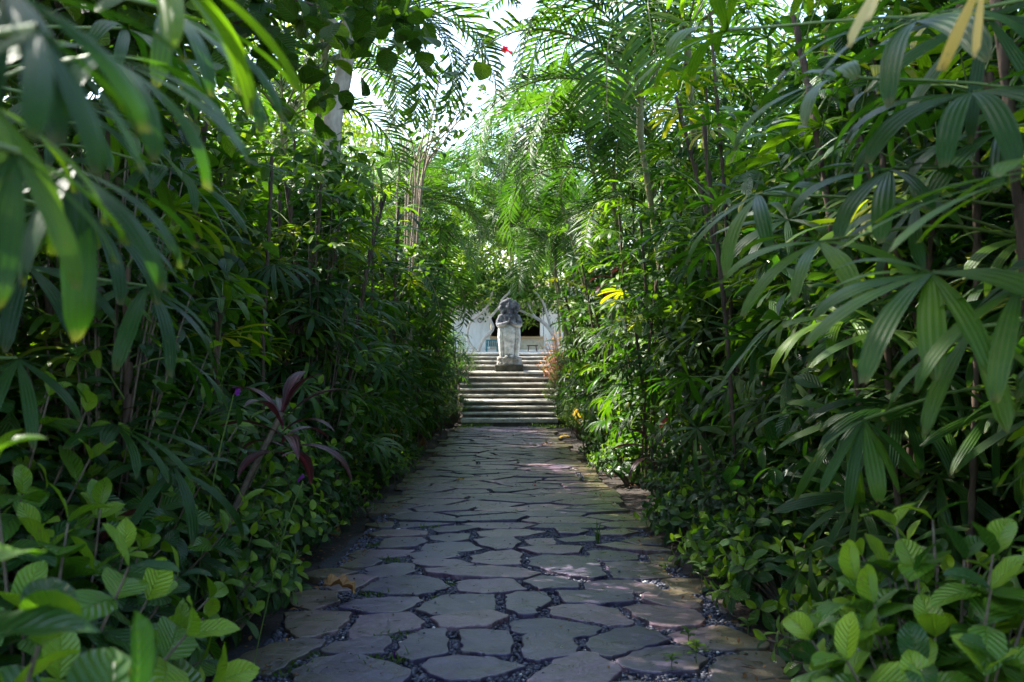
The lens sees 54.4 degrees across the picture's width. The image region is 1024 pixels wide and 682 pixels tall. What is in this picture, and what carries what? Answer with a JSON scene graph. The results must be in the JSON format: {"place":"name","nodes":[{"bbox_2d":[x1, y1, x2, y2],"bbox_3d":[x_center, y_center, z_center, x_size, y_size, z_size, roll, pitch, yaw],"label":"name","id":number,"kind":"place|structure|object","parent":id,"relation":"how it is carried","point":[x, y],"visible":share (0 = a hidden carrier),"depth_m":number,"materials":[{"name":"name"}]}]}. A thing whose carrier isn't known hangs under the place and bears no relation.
{"place":"outdoors","nodes":[
{"label":"outdoors","id":0,"kind":"place"},
{"bbox_2d":[3,0,1018,281],"label":"sky","id":1,"kind":"structure","parent":0,"point":[526,5],"materials":[{"name":"white"}]},
{"bbox_2d":[238,426,792,681],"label":"path","id":2,"kind":"structure","parent":0,"point":[463,614],"depth_m":6.04,"materials":[{"name":"stone"}]},
{"bbox_2d":[204,356,1023,681],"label":"ground","id":3,"kind":"structure","parent":0,"point":[632,500],"depth_m":8.39,"materials":[{"name":"soil"}]},
{"bbox_2d":[0,0,146,520],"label":"tall bush","id":4,"kind":"object","parent":3,"relation":"on","point":[9,422],"visible":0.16,"depth_m":3.95,"materials":[{"name":"green plant"}]},
{"bbox_2d":[0,434,157,681],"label":"broadleaf shrub","id":5,"kind":"object","parent":3,"relation":"on","point":[50,609],"visible":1,"depth_m":1.51,"materials":[{"name":"green plant"}]},
{"bbox_2d":[0,347,179,654],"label":"broadleaf shrub","id":6,"kind":"object","parent":3,"relation":"on","point":[19,476],"visible":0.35,"depth_m":3.47,"materials":[{"name":"green plant"}]},
{"bbox_2d":[0,11,222,526],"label":"broadleaf shrub","id":7,"kind":"object","parent":3,"relation":"on","point":[139,387],"visible":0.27,"depth_m":4.09,"materials":[{"name":"green plant"}]},
{"bbox_2d":[0,477,228,681],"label":"broadleaf shrub","id":8,"kind":"object","parent":3,"relation":"on","point":[204,664],"visible":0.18,"depth_m":3.31,"materials":[{"name":"green plant"}]},
{"bbox_2d":[0,429,259,681],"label":"broadleaf shrub","id":9,"kind":"object","parent":3,"relation":"on","point":[175,636],"visible":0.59,"depth_m":2.60,"materials":[{"name":"green plant"}]},
{"bbox_2d":[0,12,261,622],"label":"lady palm","id":10,"kind":"object","parent":3,"relation":"on","point":[33,321],"visible":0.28,"depth_m":4.14,"materials":[{"name":"plant"}]},
{"bbox_2d":[7,324,264,627],"bbox_3d":[-1.641,0.654,4.156,1.249,1.618,1.183,0,1,29],"label":"broadleaf shrub","id":11,"kind":"object","parent":3,"relation":"on","point":[168,501],"visible":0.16,"depth_m":4.01,"materials":[{"name":"green plant"}]},
{"bbox_2d":[2,0,279,498],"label":"tall bush","id":12,"kind":"object","parent":3,"relation":"on","point":[227,143],"visible":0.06,"depth_m":5.60,"materials":[{"name":"green plant"}]},
{"bbox_2d":[0,6,305,449],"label":"lady palm","id":13,"kind":"object","parent":3,"relation":"on","point":[154,174],"visible":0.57,"depth_m":2.82,"materials":[{"name":"plant"}]},
{"bbox_2d":[0,0,307,342],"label":"lady palm","id":14,"kind":"object","parent":3,"relation":"on","point":[55,100],"visible":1,"depth_m":1.29,"materials":[{"name":"plant"}]},
{"bbox_2d":[4,80,318,599],"bbox_3d":[-2.159,-0.068,6.033,1.818,3.349,2.128,0,1,-28],"label":"lady palm","id":15,"kind":"object","parent":3,"relation":"on","point":[224,295],"visible":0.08,"depth_m":6.13,"materials":[{"name":"plant"}]},
{"bbox_2d":[82,65,317,441],"bbox_3d":[-2.676,-0.180,8.050,2.103,4.369,2.858,0,0,-1],"label":"tall bush","id":16,"kind":"object","parent":3,"relation":"on","point":[257,253],"visible":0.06,"depth_m":7.81,"materials":[{"name":"green plant"}]},
{"bbox_2d":[131,383,299,578],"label":"broadleaf shrub","id":17,"kind":"object","parent":3,"relation":"on","point":[251,511],"visible":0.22,"depth_m":5.27,"materials":[{"name":"green plant"}]},
{"bbox_2d":[168,512,276,661],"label":"broadleaf shrub","id":18,"kind":"object","parent":3,"relation":"on","point":[257,579],"visible":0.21,"depth_m":4.48,"materials":[{"name":"green plant"}]},
{"bbox_2d":[131,119,355,493],"bbox_3d":[-2.257,0.113,7.533,1.985,3.614,2.356,0,0,-1],"label":"lady palm","id":19,"kind":"object","parent":3,"relation":"on","point":[267,269],"visible":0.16,"depth_m":7.40,"materials":[{"name":"plant"}]},
{"bbox_2d":[2,0,491,156],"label":"round leaf tree","id":20,"kind":"object","parent":3,"relation":"on","point":[357,16],"visible":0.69,"depth_m":4.74,"materials":[{"name":"leaf"},{"name":"pale bark"}]},
{"bbox_2d":[218,511,312,629],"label":"broadleaf shrub","id":21,"kind":"object","parent":3,"relation":"on","point":[286,584],"visible":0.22,"depth_m":5.04,"materials":[{"name":"green plant"}]},
{"bbox_2d":[204,384,327,551],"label":"broadleaf shrub","id":22,"kind":"object","parent":3,"relation":"on","point":[289,484],"visible":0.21,"depth_m":6.31,"materials":[{"name":"green plant"}]},
{"bbox_2d":[203,6,353,383],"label":"pale tree","id":23,"kind":"object","parent":3,"relation":"on","point":[332,118],"visible":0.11,"depth_m":11.07,"materials":[{"name":"grey plant"}]},
{"bbox_2d":[201,18,357,197],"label":"garden tree","id":24,"kind":"object","parent":3,"relation":"on","point":[254,61],"visible":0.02,"depth_m":41.41,"materials":[{"name":"green plant"}]},
{"bbox_2d":[214,371,350,557],"bbox_3d":[-1.139,0.827,4.864,0.669,1.348,0.634,0,1,39],"label":"cordyline","id":25,"kind":"object","parent":3,"relation":"on","point":[293,383],"visible":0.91,"depth_m":4.90,"materials":[{"name":"purple plant"}]},
{"bbox_2d":[260,526,311,612],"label":"broadleaf shrub","id":26,"kind":"object","parent":3,"relation":"on","point":[301,551],"visible":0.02,"depth_m":5.93,"materials":[{"name":"green plant"}]},
{"bbox_2d":[201,80,371,222],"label":"bushy tree","id":27,"kind":"object","parent":3,"relation":"on","point":[274,117],"visible":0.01,"depth_m":20.14,"materials":[{"name":"green plant"}]},
{"bbox_2d":[213,113,395,467],"bbox_3d":[-2.635,-0.156,10.135,2.996,4.497,2.256,0,1,-36],"label":"tall bush","id":28,"kind":"object","parent":3,"relation":"on","point":[309,151],"visible":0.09,"depth_m":10.26,"materials":[{"name":"green plant"}]},
{"bbox_2d":[260,379,358,522],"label":"broadleaf shrub","id":29,"kind":"object","parent":3,"relation":"on","point":[326,484],"visible":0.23,"depth_m":7.65,"materials":[{"name":"green plant"}]},
{"bbox_2d":[280,482,347,555],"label":"broadleaf shrub","id":30,"kind":"object","parent":3,"relation":"on","point":[322,527],"visible":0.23,"depth_m":7.30,"materials":[{"name":"green plant"}]},
{"bbox_2d":[256,140,373,535],"bbox_3d":[-1.609,-0.015,8.350,0.988,3.286,1.087,0,1,44],"label":"broadleaf shrub","id":31,"kind":"object","parent":3,"relation":"on","point":[320,383],"visible":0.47,"depth_m":8.21,"materials":[{"name":"green plant"}]},
{"bbox_2d":[250,181,405,501],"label":"lady palm","id":32,"kind":"object","parent":3,"relation":"on","point":[377,348],"visible":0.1,"depth_m":10.06,"materials":[{"name":"plant"}]},
{"bbox_2d":[228,150,431,535],"bbox_3d":[-2.091,0.093,8.945,2.554,3.510,2.038,0,1,35],"label":"lady palm","id":33,"kind":"object","parent":3,"relation":"on","point":[284,369],"visible":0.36,"depth_m":8.51,"materials":[{"name":"plant"}]},
{"bbox_2d":[260,116,419,480],"bbox_3d":[-2.168,-0.470,11.774,2.325,4.625,2.235,0,1,-32],"label":"lady palm","id":34,"kind":"object","parent":3,"relation":"on","point":[391,318],"visible":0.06,"depth_m":11.80,"materials":[{"name":"plant"}]},
{"bbox_2d":[154,0,527,219],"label":"areca palm","id":35,"kind":"object","parent":3,"relation":"on","point":[280,82],"visible":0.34,"depth_m":12.82,"materials":[{"name":"plant"}]},
{"bbox_2d":[260,132,434,478],"bbox_3d":[-2.191,-0.377,13.159,2.381,4.596,1.920,0,1,-41],"label":"lady palm","id":36,"kind":"object","parent":3,"relation":"on","point":[407,325],"visible":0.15,"depth_m":13.26,"materials":[{"name":"plant"}]},
{"bbox_2d":[325,479,369,526],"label":"broadleaf shrub","id":37,"kind":"object","parent":3,"relation":"on","point":[350,508],"visible":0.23,"depth_m":8.60,"materials":[{"name":"green plant"}]},
{"bbox_2d":[338,476,382,517],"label":"broadleaf shrub","id":38,"kind":"object","parent":3,"relation":"on","point":[363,484],"visible":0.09,"depth_m":9.53,"materials":[{"name":"green plant"}]},
{"bbox_2d":[253,97,470,279],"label":"garden tree","id":39,"kind":"object","parent":3,"relation":"on","point":[356,134],"visible":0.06,"depth_m":45.81,"materials":[{"name":"green plant"}]},
{"bbox_2d":[282,175,444,469],"bbox_3d":[-2.526,-0.163,15.122,3.294,5.035,2.424,0,1,34],"label":"tall bush","id":40,"kind":"object","parent":3,"relation":"on","point":[418,272],"visible":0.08,"depth_m":14.73,"materials":[{"name":"green plant"}]},
{"bbox_2d":[342,196,409,480],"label":"broadleaf shrub","id":41,"kind":"object","parent":3,"relation":"on","point":[383,330],"visible":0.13,"depth_m":12.49,"materials":[{"name":"green plant"}]},
{"bbox_2d":[359,444,409,489],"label":"broadleaf shrub","id":42,"kind":"object","parent":3,"relation":"on","point":[376,476],"visible":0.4,"depth_m":11.83,"materials":[{"name":"green plant"}]},
{"bbox_2d":[340,180,433,441],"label":"lady palm","id":43,"kind":"object","parent":3,"relation":"on","point":[414,353],"visible":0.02,"depth_m":14.39,"materials":[{"name":"plant"}]},
{"bbox_2d":[285,154,495,343],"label":"areca palm","id":44,"kind":"object","parent":3,"relation":"on","point":[432,169],"visible":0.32,"depth_m":19.11,"materials":[{"name":"plant"}]},
{"bbox_2d":[365,216,447,449],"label":"lady palm","id":45,"kind":"object","parent":3,"relation":"on","point":[428,393],"visible":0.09,"depth_m":18.29,"materials":[{"name":"plant"}]},
{"bbox_2d":[304,127,529,271],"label":"areca palm","id":46,"kind":"object","parent":3,"relation":"on","point":[452,156],"visible":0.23,"depth_m":25.01,"materials":[{"name":"plant"}]},
{"bbox_2d":[386,231,458,439],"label":"tall bush","id":47,"kind":"object","parent":3,"relation":"on","point":[439,337],"visible":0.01,"depth_m":20.14,"materials":[{"name":"green plant"}]},
{"bbox_2d":[392,230,465,439],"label":"lady palm","id":48,"kind":"object","parent":3,"relation":"on","point":[445,377],"visible":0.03,"depth_m":21.50,"materials":[{"name":"plant"}]},
{"bbox_2d":[403,219,471,437],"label":"lady palm","id":49,"kind":"object","parent":3,"relation":"on","point":[426,339],"visible":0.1,"depth_m":19.58,"materials":[{"name":"plant"}]},
{"bbox_2d":[360,17,516,440],"bbox_3d":[-1.260,-1.792,16.859,2.958,7.566,1.858,0,0,12],"label":"hibiscus","id":50,"kind":"object","parent":3,"relation":"on","point":[419,191],"visible":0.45,"depth_m":16.90,"materials":[{"name":"green plant"}]},
{"bbox_2d":[356,152,534,295],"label":"areca palm","id":51,"kind":"object","parent":3,"relation":"on","point":[456,241],"visible":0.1,"depth_m":29.73,"materials":[{"name":"plant"}]},
{"bbox_2d":[424,255,471,436],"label":"lady palm","id":52,"kind":"object","parent":3,"relation":"on","point":[440,373],"visible":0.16,"depth_m":23.66,"materials":[{"name":"plant"}]},
{"bbox_2d":[441,313,472,401],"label":"lady palm","id":53,"kind":"object","parent":3,"relation":"on","point":[459,365],"visible":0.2,"depth_m":29.27,"materials":[{"name":"plant"}]},
{"bbox_2d":[212,437,743,681],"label":"gravel base","id":54,"kind":"object","parent":3,"relation":"on","point":[238,652],"depth_m":5.44,"materials":[{"name":"grey gravel"}]},
{"bbox_2d":[459,353,557,427],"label":"stairs","id":55,"kind":"structure","parent":3,"relation":"on","point":[512,397],"depth_m":30.20,"materials":[{"name":"stone"}]},
{"bbox_2d":[495,298,523,371],"bbox_3d":[-0.091,-0.205,32.050,0.910,2.359,0.760,0,0,-1],"label":"statue","id":56,"kind":"object","parent":55,"relation":"on","point":[509,359],"visible":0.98,"depth_m":31.87,"materials":[{"name":"stone"}]},
{"bbox_2d":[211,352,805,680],"bbox_3d":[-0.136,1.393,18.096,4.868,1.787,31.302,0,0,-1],"label":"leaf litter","id":57,"kind":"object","parent":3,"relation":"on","point":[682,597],"visible":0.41,"depth_m":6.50,"materials":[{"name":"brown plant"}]},
{"bbox_2d":[456,349,562,359],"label":"terrace","id":58,"kind":"structure","parent":3,"relation":"on","point":[520,351],"depth_m":36.31,"materials":[{"name":"grey stone"}]},
{"bbox_2d":[466,275,518,351],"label":"frangipani tree","id":59,"kind":"object","parent":58,"relation":"on","point":[489,333],"visible":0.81,"depth_m":34.98,"materials":[{"name":"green plant"}]},
{"bbox_2d":[429,247,572,324],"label":"terrace tree","id":60,"kind":"object","parent":58,"relation":"on","point":[543,288],"visible":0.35,"depth_m":37.90,"materials":[{"name":"green plant"}]},
{"bbox_2d":[434,283,581,348],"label":"pavilion","id":61,"kind":"structure","parent":58,"relation":"on","point":[479,329],"depth_m":42.02,"materials":[{"name":"white paint"}]},
{"bbox_2d":[517,290,556,349],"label":"frangipani tree","id":62,"kind":"object","parent":58,"relation":"on","point":[546,325],"visible":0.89,"depth_m":36.46,"materials":[{"name":"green plant"}]},
{"bbox_2d":[439,194,596,282],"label":"garden tree","id":63,"kind":"object","parent":3,"relation":"on","point":[508,259],"visible":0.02,"depth_m":54.51,"materials":[{"name":"green plant"}]},
{"bbox_2d":[534,324,565,391],"bbox_3d":[1.444,0.347,30.244,1.430,2.414,1.504,0,1,38],"label":"croton","id":64,"kind":"object","parent":3,"relation":"on","point":[551,362],"visible":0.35,"depth_m":30.11,"materials":[{"name":"orange plant"}]},
{"bbox_2d":[471,157,645,349],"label":"areca palm","id":65,"kind":"object","parent":3,"relation":"on","point":[540,220],"visible":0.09,"depth_m":28.75,"materials":[{"name":"plant"}]},
{"bbox_2d":[458,176,659,430],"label":"areca palm","id":66,"kind":"object","parent":3,"relation":"on","point":[564,242],"visible":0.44,"depth_m":24.23,"materials":[{"name":"plant"}]},
{"bbox_2d":[462,62,704,350],"bbox_3d":[1.561,-1.781,20.866,5.368,7.829,5.485,0,0,-1],"label":"areca palm","id":67,"kind":"object","parent":3,"relation":"on","point":[479,155],"visible":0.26,"depth_m":20.30,"materials":[{"name":"plant"}]},
{"bbox_2d":[550,230,616,433],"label":"lady palm","id":68,"kind":"object","parent":3,"relation":"on","point":[574,360],"visible":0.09,"depth_m":24.09,"materials":[{"name":"plant"}]},
{"bbox_2d":[574,431,610,458],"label":"broadleaf shrub","id":69,"kind":"object","parent":3,"relation":"on","point":[593,444],"visible":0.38,"depth_m":16.39,"materials":[{"name":"green plant"}]},
{"bbox_2d":[543,198,647,437],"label":"lady palm","id":70,"kind":"object","parent":3,"relation":"on","point":[594,358],"visible":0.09,"depth_m":19.16,"materials":[{"name":"plant"}]},
{"bbox_2d":[545,217,649,439],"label":"tall bush","id":71,"kind":"object","parent":3,"relation":"on","point":[603,271],"visible":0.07,"depth_m":19.57,"materials":[{"name":"green plant"}]},
{"bbox_2d":[548,221,663,437],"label":"lady palm","id":72,"kind":"object","parent":3,"relation":"on","point":[602,381],"visible":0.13,"depth_m":17.71,"materials":[{"name":"plant"}]},
{"bbox_2d":[592,432,661,484],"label":"broadleaf shrub","id":73,"kind":"object","parent":3,"relation":"on","point":[624,463],"visible":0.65,"depth_m":12.29,"materials":[{"name":"green plant"}]},
{"bbox_2d":[492,52,766,335],"bbox_3d":[2.172,-1.559,16.536,4.970,7.059,5.543,0,1,-34],"label":"areca palm","id":74,"kind":"object","parent":3,"relation":"on","point":[605,143],"visible":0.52,"depth_m":15.96,"materials":[{"name":"plant"}]},
{"bbox_2d":[585,163,678,449],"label":"lady palm","id":75,"kind":"object","parent":3,"relation":"on","point":[625,230],"visible":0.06,"depth_m":15.92,"materials":[{"name":"plant"}]},
{"bbox_2d":[573,175,697,476],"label":"lady palm","id":76,"kind":"object","parent":3,"relation":"on","point":[610,363],"visible":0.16,"depth_m":13.59,"materials":[{"name":"plant"}]},
{"bbox_2d":[612,415,678,498],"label":"purple plant","id":77,"kind":"object","parent":3,"relation":"on","point":[634,465],"visible":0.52,"depth_m":10.99,"materials":[{"name":"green plant"}]},
{"bbox_2d":[600,198,695,461],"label":"tall bush","id":78,"kind":"object","parent":3,"relation":"on","point":[628,264],"visible":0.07,"depth_m":14.80,"materials":[{"name":"green plant"}]},
{"bbox_2d":[443,0,854,447],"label":"areca palm","id":79,"kind":"object","parent":3,"relation":"on","point":[643,41],"visible":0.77,"depth_m":12.52,"materials":[{"name":"plant"}]},
{"bbox_2d":[632,428,693,497],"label":"broadleaf shrub","id":80,"kind":"object","parent":3,"relation":"on","point":[663,467],"visible":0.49,"depth_m":10.12,"materials":[{"name":"green plant"}]},
{"bbox_2d":[587,66,752,489],"bbox_3d":[2.045,-0.478,11.982,2.474,5.183,2.385,0,1,44],"label":"lady palm","id":81,"kind":"object","parent":3,"relation":"on","point":[654,396],"visible":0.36,"depth_m":11.78,"materials":[{"name":"plant"}]},
{"bbox_2d":[641,455,726,530],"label":"broadleaf shrub","id":82,"kind":"object","parent":3,"relation":"on","point":[672,485],"visible":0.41,"depth_m":8.57,"materials":[{"name":"green plant"}]},
{"bbox_2d":[633,479,743,546],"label":"broadleaf shrub","id":83,"kind":"object","parent":3,"relation":"on","point":[673,518],"visible":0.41,"depth_m":7.84,"materials":[{"name":"green plant"}]},
{"bbox_2d":[615,106,776,446],"bbox_3d":[2.629,-0.404,12.310,2.611,5.345,3.705,0,1,-17],"label":"tall bush","id":84,"kind":"object","parent":3,"relation":"on","point":[681,151],"visible":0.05,"depth_m":12.29,"materials":[{"name":"green plant"}]},
{"bbox_2d":[648,172,753,482],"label":"broadleaf shrub","id":85,"kind":"object","parent":3,"relation":"on","point":[686,407],"visible":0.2,"depth_m":9.50,"materials":[{"name":"green plant"}]},
{"bbox_2d":[643,112,790,482],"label":"lady palm","id":86,"kind":"object","parent":3,"relation":"on","point":[659,423],"visible":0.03,"depth_m":10.58,"materials":[{"name":"plant"}]},
{"bbox_2d":[630,0,826,490],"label":"lady palm","id":87,"kind":"object","parent":3,"relation":"on","point":[703,290],"visible":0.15,"depth_m":8.80,"materials":[{"name":"plant"}]},
{"bbox_2d":[671,426,796,528],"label":"broadleaf shrub","id":88,"kind":"object","parent":3,"relation":"on","point":[724,498],"visible":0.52,"depth_m":7.11,"materials":[{"name":"green plant"}]},
{"bbox_2d":[625,110,843,491],"bbox_3d":[2.399,-0.154,9.801,2.966,4.451,2.234,0,1,-27],"label":"tall bush","id":89,"kind":"object","parent":3,"relation":"on","point":[676,306],"visible":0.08,"depth_m":9.60,"materials":[{"name":"green plant"}]},
{"bbox_2d":[667,507,824,581],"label":"broadleaf shrub","id":90,"kind":"object","parent":3,"relation":"on","point":[699,546],"visible":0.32,"depth_m":6.45,"materials":[{"name":"green plant"}]},
{"bbox_2d":[699,483,818,598],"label":"broadleaf shrub","id":91,"kind":"object","parent":3,"relation":"on","point":[772,525],"visible":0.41,"depth_m":5.85,"materials":[{"name":"green plant"}]},
{"bbox_2d":[642,0,909,221],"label":"bushy tree","id":92,"kind":"object","parent":3,"relation":"on","point":[725,44],"visible":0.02,"depth_m":14.74,"materials":[{"name":"green plant"}]},
{"bbox_2d":[701,530,859,631],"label":"broadleaf shrub","id":93,"kind":"object","parent":3,"relation":"on","point":[738,585],"visible":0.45,"depth_m":5.26,"materials":[{"name":"green plant"}]},
{"bbox_2d":[629,1,966,538],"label":"lady palm","id":94,"kind":"object","parent":3,"relation":"on","point":[758,406],"visible":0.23,"depth_m":7.08,"materials":[{"name":"plant"}]},
{"bbox_2d":[620,0,1023,512],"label":"lady palm","id":95,"kind":"object","parent":3,"relation":"on","point":[966,30],"visible":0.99,"depth_m":2.53,"materials":[{"name":"plant"}]},
{"bbox_2d":[704,12,966,538],"bbox_3d":[2.678,-0.334,7.707,2.263,4.702,3.076,0,0,-1],"label":"tall bush","id":96,"kind":"object","parent":3,"relation":"on","point":[746,290],"visible":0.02,"depth_m":7.57,"materials":[{"name":"green plant"}]},
{"bbox_2d":[709,0,1023,631],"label":"lady palm","id":97,"kind":"object","parent":3,"relation":"on","point":[960,437],"visible":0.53,"depth_m":4.52,"materials":[{"name":"plant"}]},
{"bbox_2d":[719,0,1023,633],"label":"tall bush","id":98,"kind":"object","parent":3,"relation":"on","point":[774,432],"visible":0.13,"depth_m":5.44,"materials":[{"name":"green plant"}]},
{"bbox_2d":[735,0,1008,221],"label":"bushy tree","id":99,"kind":"object","parent":3,"relation":"on","point":[768,110],"depth_m":10.95,"materials":[{"name":"green plant"}]},
{"bbox_2d":[726,0,1022,573],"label":"lady palm","id":100,"kind":"object","parent":3,"relation":"on","point":[832,371],"visible":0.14,"depth_m":5.81,"materials":[{"name":"plant"}]},
{"bbox_2d":[753,578,1008,676],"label":"broadleaf shrub","id":101,"kind":"object","parent":3,"relation":"on","point":[807,604],"visible":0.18,"depth_m":4.26,"materials":[{"name":"green plant"}]},
{"bbox_2d":[807,473,966,600],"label":"broadleaf shrub","id":102,"kind":"object","parent":3,"relation":"on","point":[822,564],"visible":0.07,"depth_m":4.83,"materials":[{"name":"green plant"}]},
{"bbox_2d":[782,500,1023,681],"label":"broadleaf shrub","id":103,"kind":"object","parent":3,"relation":"on","point":[933,638],"visible":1,"depth_m":2.38,"materials":[{"name":"green plant"}]},
{"bbox_2d":[809,520,1017,678],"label":"broadleaf shrub","id":104,"kind":"object","parent":3,"relation":"on","point":[947,562],"visible":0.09,"depth_m":3.56,"materials":[{"name":"green plant"}]},
{"bbox_2d":[823,0,1023,629],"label":"lady palm","id":105,"kind":"object","parent":3,"relation":"on","point":[1008,50],"visible":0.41,"depth_m":3.15,"materials":[{"name":"plant"}]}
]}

